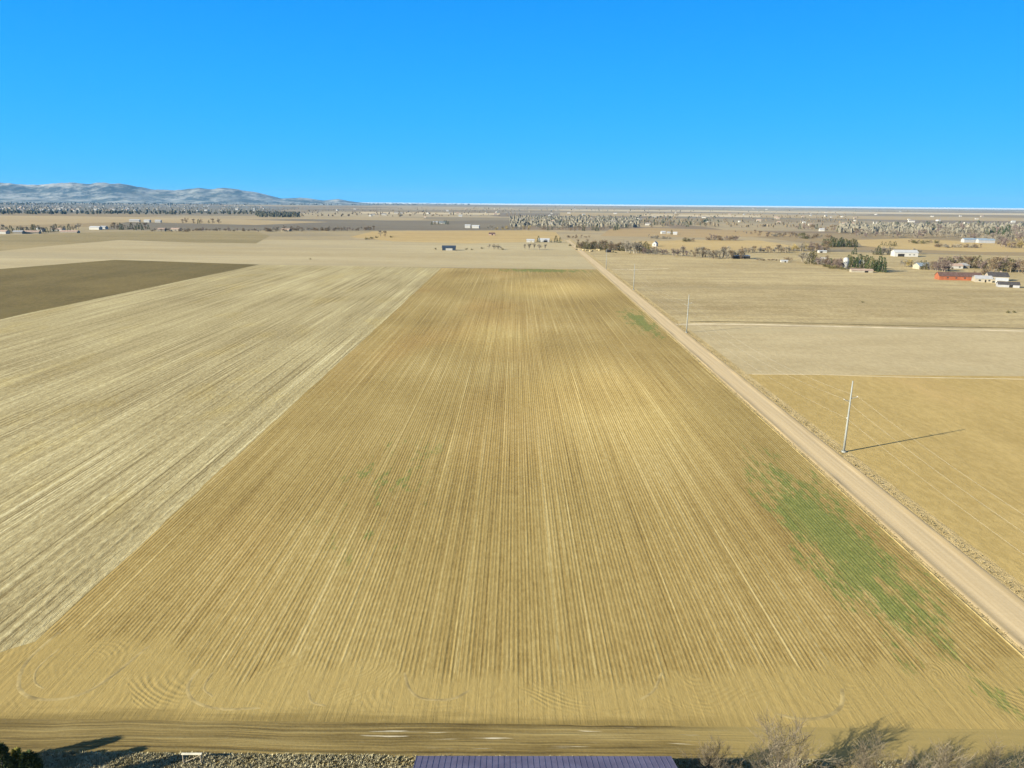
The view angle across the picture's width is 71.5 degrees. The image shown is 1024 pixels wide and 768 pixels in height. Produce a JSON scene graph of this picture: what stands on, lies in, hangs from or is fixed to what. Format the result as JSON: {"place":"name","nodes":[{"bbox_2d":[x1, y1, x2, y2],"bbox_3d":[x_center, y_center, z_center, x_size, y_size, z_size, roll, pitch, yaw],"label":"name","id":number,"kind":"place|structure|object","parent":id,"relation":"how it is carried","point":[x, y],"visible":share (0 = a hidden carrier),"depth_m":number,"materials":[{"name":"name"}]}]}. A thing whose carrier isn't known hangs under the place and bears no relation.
{"place":"outdoors","nodes":[
{"label":"outdoors","id":0,"kind":"place"},
{"bbox_2d":[0,230,9,233],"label":"house","id":1,"kind":"structure","parent":0,"point":[4,231],"depth_m":1224.75,"materials":[{"name":"white paint"}]},
{"bbox_2d":[12,230,24,233],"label":"house","id":2,"kind":"structure","parent":0,"point":[18,231],"depth_m":1229.15,"materials":[{"name":"beige paint"}]},
{"bbox_2d":[0,260,257,318],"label":"dark field","id":3,"kind":"structure","parent":0,"point":[24,290],"depth_m":544.72,"materials":[{"name":"brown soil"}]},
{"bbox_2d":[0,231,268,250],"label":"olive field","id":4,"kind":"structure","parent":0,"point":[10,242],"depth_m":1138.04,"materials":[{"name":"beige soil"}]},
{"bbox_2d":[0,204,299,212],"bbox_3d":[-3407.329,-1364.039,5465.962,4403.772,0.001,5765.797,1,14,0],"label":"grey field","id":5,"kind":"structure","parent":0,"point":[212,207],"depth_m":5352.28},
{"bbox_2d":[0,209,258,213],"bbox_3d":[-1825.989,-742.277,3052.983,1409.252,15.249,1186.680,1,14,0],"label":"distant woodland","id":6,"kind":"object","parent":5,"relation":"on","point":[8,211],"visible":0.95,"depth_m":2975.34,"materials":[{"name":"plant"}]},
{"bbox_2d":[2,203,261,211],"bbox_3d":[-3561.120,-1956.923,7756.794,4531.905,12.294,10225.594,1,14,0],"label":"distant woodland","id":7,"kind":"object","parent":5,"relation":"on","point":[106,208],"visible":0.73,"depth_m":4336.85,"materials":[{"name":"plant"}]},
{"bbox_2d":[260,207,518,216],"bbox_3d":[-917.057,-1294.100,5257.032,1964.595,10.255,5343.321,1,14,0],"label":"distant woodland","id":8,"kind":"object","parent":5,"relation":"on","point":[399,214],"visible":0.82,"depth_m":3562.25,"materials":[{"name":"plant"}]},
{"bbox_2d":[0,215,316,225],"bbox_3d":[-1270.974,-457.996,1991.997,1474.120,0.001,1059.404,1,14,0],"label":"tan field","id":9,"kind":"structure","parent":0,"point":[22,220],"depth_m":2043.98,"materials":[{"name":"beige soil"}]},
{"bbox_2d":[0,182,371,204],"bbox_3d":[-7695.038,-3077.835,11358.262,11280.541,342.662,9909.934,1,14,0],"label":"hills","id":10,"kind":"structure","parent":0,"point":[100,193],"depth_m":11551.11,"materials":[{"name":"grey stone"}]},
{"bbox_2d":[3,762,412,767],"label":"yard","id":11,"kind":"structure","parent":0,"point":[102,764],"depth_m":77.79,"materials":[{"name":"brown soil"}]},
{"bbox_2d":[0,742,18,767],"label":"evergreen tree","id":12,"kind":"object","parent":11,"relation":"on","point":[7,760],"visible":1,"depth_m":74.09,"materials":[{"name":"green plant"}]},
{"bbox_2d":[10,746,25,765],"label":"evergreen tree","id":13,"kind":"object","parent":11,"relation":"on","point":[16,752],"visible":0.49,"depth_m":75.68,"materials":[{"name":"green plant"}]},
{"bbox_2d":[18,749,44,767],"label":"evergreen tree","id":14,"kind":"object","parent":11,"relation":"on","point":[29,757],"visible":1,"depth_m":71.88,"materials":[{"name":"green plant"}]},
{"bbox_2d":[181,753,201,764],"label":"rail fence","id":15,"kind":"object","parent":11,"relation":"on","point":[183,754],"visible":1,"depth_m":77.67,"materials":[{"name":"white wood"}]},
{"bbox_2d":[40,750,919,767],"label":"dry weeds","id":16,"kind":"object","parent":11,"relation":"on","point":[138,760],"visible":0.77,"depth_m":78.44,"materials":[{"name":"brown plant"}]},
{"bbox_2d":[678,734,745,767],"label":"bare tree","id":17,"kind":"object","parent":11,"relation":"on","point":[706,759],"visible":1,"depth_m":75.63,"materials":[{"name":"brown plant"}]},
{"bbox_2d":[737,702,848,767],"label":"bare tree","id":18,"kind":"object","parent":11,"relation":"on","point":[776,740],"visible":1,"depth_m":75.04,"materials":[{"name":"grey plant"}]},
{"bbox_2d":[831,729,915,767],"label":"bare tree","id":19,"kind":"object","parent":11,"relation":"on","point":[864,759],"visible":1,"depth_m":73.58,"materials":[{"name":"brown plant"}]},
{"bbox_2d":[905,739,978,767],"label":"bare tree","id":20,"kind":"object","parent":11,"relation":"on","point":[944,762],"visible":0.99,"depth_m":73.52,"materials":[{"name":"brown plant"}]},
{"bbox_2d":[950,735,1023,767],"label":"bare tree","id":21,"kind":"object","parent":11,"relation":"on","point":[994,760],"visible":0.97,"depth_m":75.49,"materials":[{"name":"brown plant"}]},
{"bbox_2d":[0,265,440,651],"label":"stubble field","id":22,"kind":"structure","parent":0,"point":[131,422],"depth_m":224.27,"materials":[{"name":"plant"}]},
{"bbox_2d":[0,240,595,268],"bbox_3d":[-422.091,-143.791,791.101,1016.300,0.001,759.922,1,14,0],"label":"pale field","id":23,"kind":"structure","parent":0,"point":[551,255],"depth_m":821.62,"materials":[{"name":"beige soil"}]},
{"bbox_2d":[442,245,455,249],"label":"shed","id":24,"kind":"structure","parent":23,"relation":"on","point":[448,247],"depth_m":907.09,"materials":[{"name":"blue metal"}]},
{"bbox_2d":[103,219,521,230],"bbox_3d":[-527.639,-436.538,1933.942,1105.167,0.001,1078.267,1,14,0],"label":"grey field","id":25,"kind":"structure","parent":0,"point":[406,224],"depth_m":1779.34,"materials":[{"name":"grey soil"}]},
{"bbox_2d":[258,225,374,231],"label":"distant woodland","id":26,"kind":"object","parent":25,"relation":"on","point":[297,228],"visible":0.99,"depth_m":1455.09,"materials":[{"name":"brown plant"}]},
{"bbox_2d":[360,212,499,214],"bbox_3d":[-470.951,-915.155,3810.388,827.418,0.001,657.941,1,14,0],"label":"pale field","id":27,"kind":"structure","parent":0,"point":[431,213],"depth_m":3779.35,"materials":[{"name":"beige soil"}]},
{"bbox_2d":[352,230,562,242],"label":"gold field","id":28,"kind":"structure","parent":0,"point":[461,236],"depth_m":1279.99,"materials":[{"name":"soil"}]},
{"bbox_2d":[0,268,1023,729],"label":"planted field","id":29,"kind":"structure","parent":0,"point":[556,496],"depth_m":119.82,"materials":[{"name":"soil"}]},
{"bbox_2d":[0,718,1023,767],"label":"field track","id":30,"kind":"structure","parent":0,"point":[171,737],"depth_m":81.86,"materials":[{"name":"soil"}]},
{"bbox_2d":[0,203,1023,375],"bbox_3d":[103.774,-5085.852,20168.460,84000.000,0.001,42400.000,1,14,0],"label":"ground","id":31,"kind":"structure","parent":0,"point":[594,235],"depth_m":2608.10,"materials":[{"name":"soil"}]},
{"bbox_2d":[24,230,40,233],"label":"shed","id":32,"kind":"structure","parent":31,"relation":"on","point":[32,231],"depth_m":1240.94,"materials":[{"name":"beige paint"}]},
{"bbox_2d":[59,230,79,232],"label":"shed","id":33,"kind":"structure","parent":31,"relation":"on","point":[69,231],"depth_m":1273.79,"materials":[{"name":"beige paint"}]},
{"bbox_2d":[89,226,102,229],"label":"shed","id":34,"kind":"structure","parent":31,"relation":"on","point":[95,228],"depth_m":1424.64,"materials":[{"name":"white paint"}]},
{"bbox_2d":[129,219,140,221],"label":"hall","id":35,"kind":"structure","parent":31,"relation":"on","point":[134,220],"depth_m":1929.81,"materials":[{"name":"white paint"}]},
{"bbox_2d":[151,227,257,231],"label":"distant woodland","id":36,"kind":"object","parent":31,"relation":"on","point":[200,229],"visible":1,"depth_m":1391.92,"materials":[{"name":"plant"}]},
{"bbox_2d":[255,211,299,216],"bbox_3d":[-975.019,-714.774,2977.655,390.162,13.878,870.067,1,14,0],"label":"distant woodland","id":37,"kind":"object","parent":31,"relation":"on","point":[275,214],"visible":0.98,"depth_m":2758.40,"materials":[{"name":"grey plant"}]},
{"bbox_2d":[486,224,631,230],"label":"distant woodland","id":38,"kind":"object","parent":31,"relation":"on","point":[540,226],"visible":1,"depth_m":1608.06,"materials":[{"name":"brown plant"}]},
{"bbox_2d":[509,214,718,227],"bbox_3d":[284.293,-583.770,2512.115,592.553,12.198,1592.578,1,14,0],"label":"distant woodland","id":39,"kind":"object","parent":31,"relation":"on","point":[633,221],"visible":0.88,"depth_m":2135.93,"materials":[{"name":"grey plant"}]},
{"bbox_2d":[656,219,711,226],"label":"distant woodland","id":40,"kind":"object","parent":31,"relation":"on","point":[669,221],"visible":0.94,"depth_m":2093.40,"materials":[{"name":"plant"}]},
{"bbox_2d":[640,212,858,227],"bbox_3d":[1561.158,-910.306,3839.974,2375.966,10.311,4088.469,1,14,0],"label":"distant woodland","id":41,"kind":"object","parent":31,"relation":"on","point":[697,223],"visible":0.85,"depth_m":2460.01,"materials":[{"name":"grey plant"}]},
{"bbox_2d":[746,229,831,238],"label":"distant woodland","id":42,"kind":"object","parent":31,"relation":"on","point":[804,234],"visible":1,"depth_m":1366.93,"materials":[{"name":"brown plant"}]},
{"bbox_2d":[795,223,838,230],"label":"distant woodland","id":43,"kind":"object","parent":31,"relation":"on","point":[812,227],"visible":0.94,"depth_m":1776.80,"materials":[{"name":"brown plant"}]},
{"bbox_2d":[838,221,1023,241],"bbox_3d":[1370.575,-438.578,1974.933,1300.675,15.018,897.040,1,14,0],"label":"distant woodland","id":44,"kind":"object","parent":31,"relation":"on","point":[877,227],"visible":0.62,"depth_m":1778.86,"materials":[{"name":"grey plant"}]},
{"bbox_2d":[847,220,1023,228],"bbox_3d":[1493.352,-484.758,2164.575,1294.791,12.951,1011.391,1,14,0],"label":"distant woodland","id":45,"kind":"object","parent":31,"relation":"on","point":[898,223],"visible":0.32,"depth_m":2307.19,"materials":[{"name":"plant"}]},
{"bbox_2d":[961,238,986,242],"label":"shed","id":46,"kind":"structure","parent":31,"relation":"on","point":[968,240],"depth_m":1221.81,"materials":[{"name":"grey metal"}]},
{"bbox_2d":[975,238,994,242],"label":"shed","id":47,"kind":"structure","parent":31,"relation":"on","point":[979,240],"depth_m":1208.15,"materials":[{"name":"grey metal"}]},
{"bbox_2d":[0,0,1023,207],"label":"sky","id":48,"kind":"structure","parent":0,"point":[846,103],"materials":[{"name":"blue"}]},
{"bbox_2d":[16,275,1023,720],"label":"track","id":49,"kind":"structure","parent":0,"point":[192,699],"depth_m":90.97,"materials":[{"name":"beige soil"}]},
{"bbox_2d":[538,238,549,241],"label":"barn","id":50,"kind":"structure","parent":0,"point":[544,240],"depth_m":1118.04,"materials":[{"name":"white paint"}]},
{"bbox_2d":[413,756,676,767],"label":"roof","id":51,"kind":"structure","parent":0,"point":[544,762],"depth_m":72.84,"materials":[{"name":"purple metal"}]},
{"bbox_2d":[360,202,1023,209],"bbox_3d":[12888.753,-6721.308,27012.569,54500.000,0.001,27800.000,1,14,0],"label":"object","id":52,"kind":"structure","parent":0,"point":[708,206],"depth_m":23835.47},
{"bbox_2d":[0,202,295,204],"bbox_3d":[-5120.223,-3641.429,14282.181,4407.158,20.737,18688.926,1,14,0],"label":"distant woodland","id":53,"kind":"object","parent":52,"relation":"on","point":[20,203],"visible":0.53,"depth_m":8033.27,"materials":[{"name":"plant"}]},
{"bbox_2d":[291,203,469,204],"bbox_3d":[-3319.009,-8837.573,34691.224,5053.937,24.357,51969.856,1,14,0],"label":"distant woodland","id":54,"kind":"object","parent":52,"relation":"on","point":[380,204],"visible":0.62,"depth_m":12377.00,"materials":[{"name":"plant"}]},
{"bbox_2d":[470,206,1009,211],"bbox_3d":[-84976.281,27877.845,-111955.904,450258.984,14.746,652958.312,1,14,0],"label":"distant woodland","id":55,"kind":"object","parent":52,"relation":"on","point":[659,210],"visible":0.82,"depth_m":6236.15,"materials":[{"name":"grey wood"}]},
{"bbox_2d":[601,228,794,236],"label":"rust field","id":56,"kind":"structure","parent":0,"point":[640,232],"depth_m":1518.59,"materials":[{"name":"beige soil"}]},
{"bbox_2d":[640,214,759,216],"bbox_3d":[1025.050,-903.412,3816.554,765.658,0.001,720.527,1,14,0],"label":"pale field","id":57,"kind":"structure","parent":0,"point":[701,215],"depth_m":3828.67,"materials":[{"name":"beige soil"}]},
{"bbox_2d":[632,240,797,249],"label":"gold field","id":58,"kind":"structure","parent":0,"point":[711,244],"depth_m":1095.39,"materials":[{"name":"plant"}]},
{"bbox_2d":[560,212,1023,220],"bbox_3d":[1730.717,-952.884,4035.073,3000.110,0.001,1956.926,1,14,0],"label":"tan field","id":59,"kind":"structure","parent":0,"point":[847,217],"depth_m":3805.49,"materials":[{"name":"beige soil"}]},
{"bbox_2d":[560,209,1023,214],"bbox_3d":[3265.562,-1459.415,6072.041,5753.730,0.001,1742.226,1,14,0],"label":"pale field","id":60,"kind":"structure","parent":0,"point":[812,212],"depth_m":6125.21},
{"bbox_2d":[564,239,1023,654],"bbox_3d":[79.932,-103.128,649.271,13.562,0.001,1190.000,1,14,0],"label":"verge","id":61,"kind":"structure","parent":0,"point":[978,612],"depth_m":139.19,"materials":[{"name":"beige plant"}]},
{"bbox_2d":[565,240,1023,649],"bbox_3d":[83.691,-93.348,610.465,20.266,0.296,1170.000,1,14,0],"label":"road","id":62,"kind":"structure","parent":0,"point":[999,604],"depth_m":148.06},
{"bbox_2d":[569,239,1023,600],"bbox_3d":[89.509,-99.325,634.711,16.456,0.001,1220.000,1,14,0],"label":"verge","id":63,"kind":"structure","parent":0,"point":[1002,575],"depth_m":159.05,"materials":[{"name":"beige plant"}]},
{"bbox_2d":[686,298,689,332],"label":"utility pole","id":64,"kind":"object","parent":63,"relation":"on","point":[687,316],"visible":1,"depth_m":340.45,"materials":[{"name":"wood"}]},
{"bbox_2d":[841,381,857,452],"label":"utility pole","id":65,"kind":"object","parent":63,"relation":"on","point":[844,443],"visible":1,"depth_m":176.50,"materials":[{"name":"wood"}]},
{"bbox_2d":[615,269,1017,549],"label":"power wire","id":66,"kind":"object","parent":65,"relation":"attached to","point":[877,443],"visible":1,"depth_m":152.89,"materials":[{"name":"metal"}]},
{"bbox_2d":[660,295,1019,529],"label":"power wire","id":67,"kind":"object","parent":65,"relation":"attached to","point":[871,421],"visible":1,"depth_m":165.40,"materials":[{"name":"metal"}]},
{"bbox_2d":[583,246,1023,327],"bbox_3d":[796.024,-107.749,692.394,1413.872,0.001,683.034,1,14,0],"label":"field","id":68,"kind":"structure","parent":0,"point":[753,290],"depth_m":513.09,"materials":[{"name":"beige soil"}]},
{"bbox_2d":[620,240,629,251],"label":"bare tree","id":69,"kind":"object","parent":68,"relation":"on","point":[625,243],"visible":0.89,"depth_m":903.95,"materials":[{"name":"beige plant"}]},
{"bbox_2d":[634,241,642,252],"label":"bare tree","id":70,"kind":"object","parent":68,"relation":"on","point":[638,247],"visible":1,"depth_m":880.96,"materials":[{"name":"brown plant"}]},
{"bbox_2d":[732,255,749,258],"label":"shelter","id":71,"kind":"object","parent":68,"relation":"on","point":[738,256],"visible":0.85,"depth_m":812.76,"materials":[{"name":"white metal"}]},
{"bbox_2d":[804,251,816,263],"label":"evergreen tree","id":72,"kind":"object","parent":68,"relation":"on","point":[814,258],"visible":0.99,"depth_m":744.68,"materials":[{"name":"green plant"}]},
{"bbox_2d":[821,255,830,264],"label":"bare tree","id":73,"kind":"object","parent":68,"relation":"on","point":[827,256],"visible":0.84,"depth_m":731.26,"materials":[{"name":"brown plant"}]},
{"bbox_2d":[842,257,848,268],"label":"silo","id":74,"kind":"object","parent":68,"relation":"on","point":[846,261],"visible":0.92,"depth_m":691.77,"materials":[{"name":"white paint"}]},
{"bbox_2d":[848,256,854,266],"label":"evergreen tree","id":75,"kind":"object","parent":68,"relation":"on","point":[849,264],"visible":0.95,"depth_m":713.99,"materials":[{"name":"green plant"}]},
{"bbox_2d":[853,259,858,267],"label":"evergreen tree","id":76,"kind":"object","parent":68,"relation":"on","point":[857,265],"visible":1,"depth_m":708.61,"materials":[{"name":"green plant"}]},
{"bbox_2d":[849,268,873,272],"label":"shed","id":77,"kind":"structure","parent":68,"relation":"on","point":[862,270],"depth_m":658.21,"materials":[{"name":"beige paint"}]},
{"bbox_2d":[859,258,866,267],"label":"evergreen tree","id":78,"kind":"object","parent":68,"relation":"on","point":[860,266],"visible":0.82,"depth_m":705.49,"materials":[{"name":"green plant"}]},
{"bbox_2d":[864,256,873,268],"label":"evergreen tree","id":79,"kind":"object","parent":68,"relation":"on","point":[870,258],"visible":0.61,"depth_m":691.31,"materials":[{"name":"green plant"}]},
{"bbox_2d":[876,257,886,271],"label":"evergreen tree","id":80,"kind":"object","parent":68,"relation":"on","point":[884,262],"visible":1,"depth_m":660.71,"materials":[{"name":"green plant"}]},
{"bbox_2d":[913,263,929,268],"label":"house","id":81,"kind":"structure","parent":68,"relation":"on","point":[917,266],"depth_m":699.09,"materials":[{"name":"beige paint"}]},
{"bbox_2d":[921,260,927,269],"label":"bare tree","id":82,"kind":"object","parent":68,"relation":"on","point":[923,267],"visible":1,"depth_m":691.44,"materials":[{"name":"brown plant"}]},
{"bbox_2d":[940,261,949,271],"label":"bare tree","id":83,"kind":"object","parent":68,"relation":"on","point":[947,265],"visible":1,"depth_m":672.27,"materials":[{"name":"brown plant"}]},
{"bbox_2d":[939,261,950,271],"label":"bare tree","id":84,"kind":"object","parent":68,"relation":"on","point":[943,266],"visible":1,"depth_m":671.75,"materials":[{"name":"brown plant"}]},
{"bbox_2d":[960,263,970,267],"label":"house","id":85,"kind":"structure","parent":68,"relation":"on","point":[966,265],"depth_m":712.03,"materials":[{"name":"beige paint"}]},
{"bbox_2d":[980,268,993,273],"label":"shrub","id":86,"kind":"object","parent":68,"relation":"on","point":[984,270],"visible":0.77,"depth_m":646.24,"materials":[{"name":"brown plant"}]},
{"bbox_2d":[989,256,1003,270],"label":"bare tree","id":87,"kind":"object","parent":68,"relation":"on","point":[1000,259],"visible":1,"depth_m":678.96,"materials":[{"name":"brown plant"}]},
{"bbox_2d":[997,256,1008,271],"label":"bare tree","id":88,"kind":"object","parent":68,"relation":"on","point":[999,264],"visible":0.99,"depth_m":677.54,"materials":[{"name":"brown plant"}]},
{"bbox_2d":[1000,258,1013,271],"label":"bare tree","id":89,"kind":"object","parent":68,"relation":"on","point":[1001,268],"visible":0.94,"depth_m":675.55,"materials":[{"name":"brown plant"}]},
{"bbox_2d":[996,281,1020,287],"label":"shed","id":90,"kind":"structure","parent":68,"relation":"on","point":[1008,284],"depth_m":546.78,"materials":[{"name":"grey metal"}]},
{"bbox_2d":[1007,262,1014,272],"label":"bare tree","id":91,"kind":"object","parent":68,"relation":"on","point":[1011,266],"visible":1,"depth_m":670.57,"materials":[{"name":"brown plant"}]},
{"bbox_2d":[1015,258,1021,271],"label":"bare tree","id":92,"kind":"object","parent":68,"relation":"on","point":[1018,265],"visible":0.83,"depth_m":670.60,"materials":[{"name":"brown plant"}]},
{"bbox_2d":[1017,261,1023,272],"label":"bare tree","id":93,"kind":"object","parent":68,"relation":"on","point":[1022,263],"visible":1,"depth_m":662.23,"materials":[{"name":"brown plant"}]},
{"bbox_2d":[612,268,1023,378],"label":"vehicle track","id":94,"kind":"structure","parent":0,"point":[842,326],"depth_m":361.59,"materials":[{"name":"beige soil"}]},
{"bbox_2d":[685,326,1023,375],"bbox_3d":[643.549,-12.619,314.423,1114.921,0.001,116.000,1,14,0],"label":"stubble","id":95,"kind":"object","parent":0,"point":[841,350],"visible":1,"depth_m":304.59,"materials":[{"name":"beige plant"}]},
{"bbox_2d":[690,321,1023,328],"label":"soil ridge","id":96,"kind":"structure","parent":0,"point":[850,324],"depth_m":369.76,"materials":[{"name":"beige soil"}]},
{"bbox_2d":[748,374,1023,584],"bbox_3d":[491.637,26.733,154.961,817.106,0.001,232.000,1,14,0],"label":"tilth","id":97,"kind":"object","parent":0,"point":[966,427],"visible":1,"depth_m":190.67,"materials":[{"name":"beige soil"}]},
{"bbox_2d":[890,250,918,256],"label":"long building","id":98,"kind":"structure","parent":0,"point":[905,253],"depth_m":868.84,"materials":[{"name":"white paint"}]},
{"bbox_2d":[857,238,1023,251],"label":"gold field","id":99,"kind":"structure","parent":0,"point":[904,243],"depth_m":1111.23,"materials":[{"name":"soil"}]},
{"bbox_2d":[997,236,1006,246],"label":"bare tree","id":100,"kind":"object","parent":99,"relation":"on","point":[1001,241],"visible":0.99,"depth_m":1092.50,"materials":[{"name":"brown plant"}]},
{"bbox_2d":[951,263,963,268],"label":"house","id":101,"kind":"structure","parent":0,"point":[957,266],"depth_m":707.61,"materials":[{"name":"white paint"}]},
{"bbox_2d":[934,272,981,280],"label":"barn","id":102,"kind":"structure","parent":0,"point":[966,276],"depth_m":596.60,"materials":[{"name":"brown"}]},
{"bbox_2d":[972,274,992,282],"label":"house","id":103,"kind":"structure","parent":0,"point":[982,278],"depth_m":582.34,"materials":[{"name":"beige paint"}]},
{"bbox_2d":[984,271,1009,280],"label":"house","id":104,"kind":"structure","parent":0,"point":[1000,274],"depth_m":595.76,"materials":[{"name":"beige paint"}]},
{"bbox_2d":[995,278,1008,283],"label":"garage","id":105,"kind":"structure","parent":0,"point":[1001,279],"depth_m":570.99,"materials":[{"name":"white paint"}]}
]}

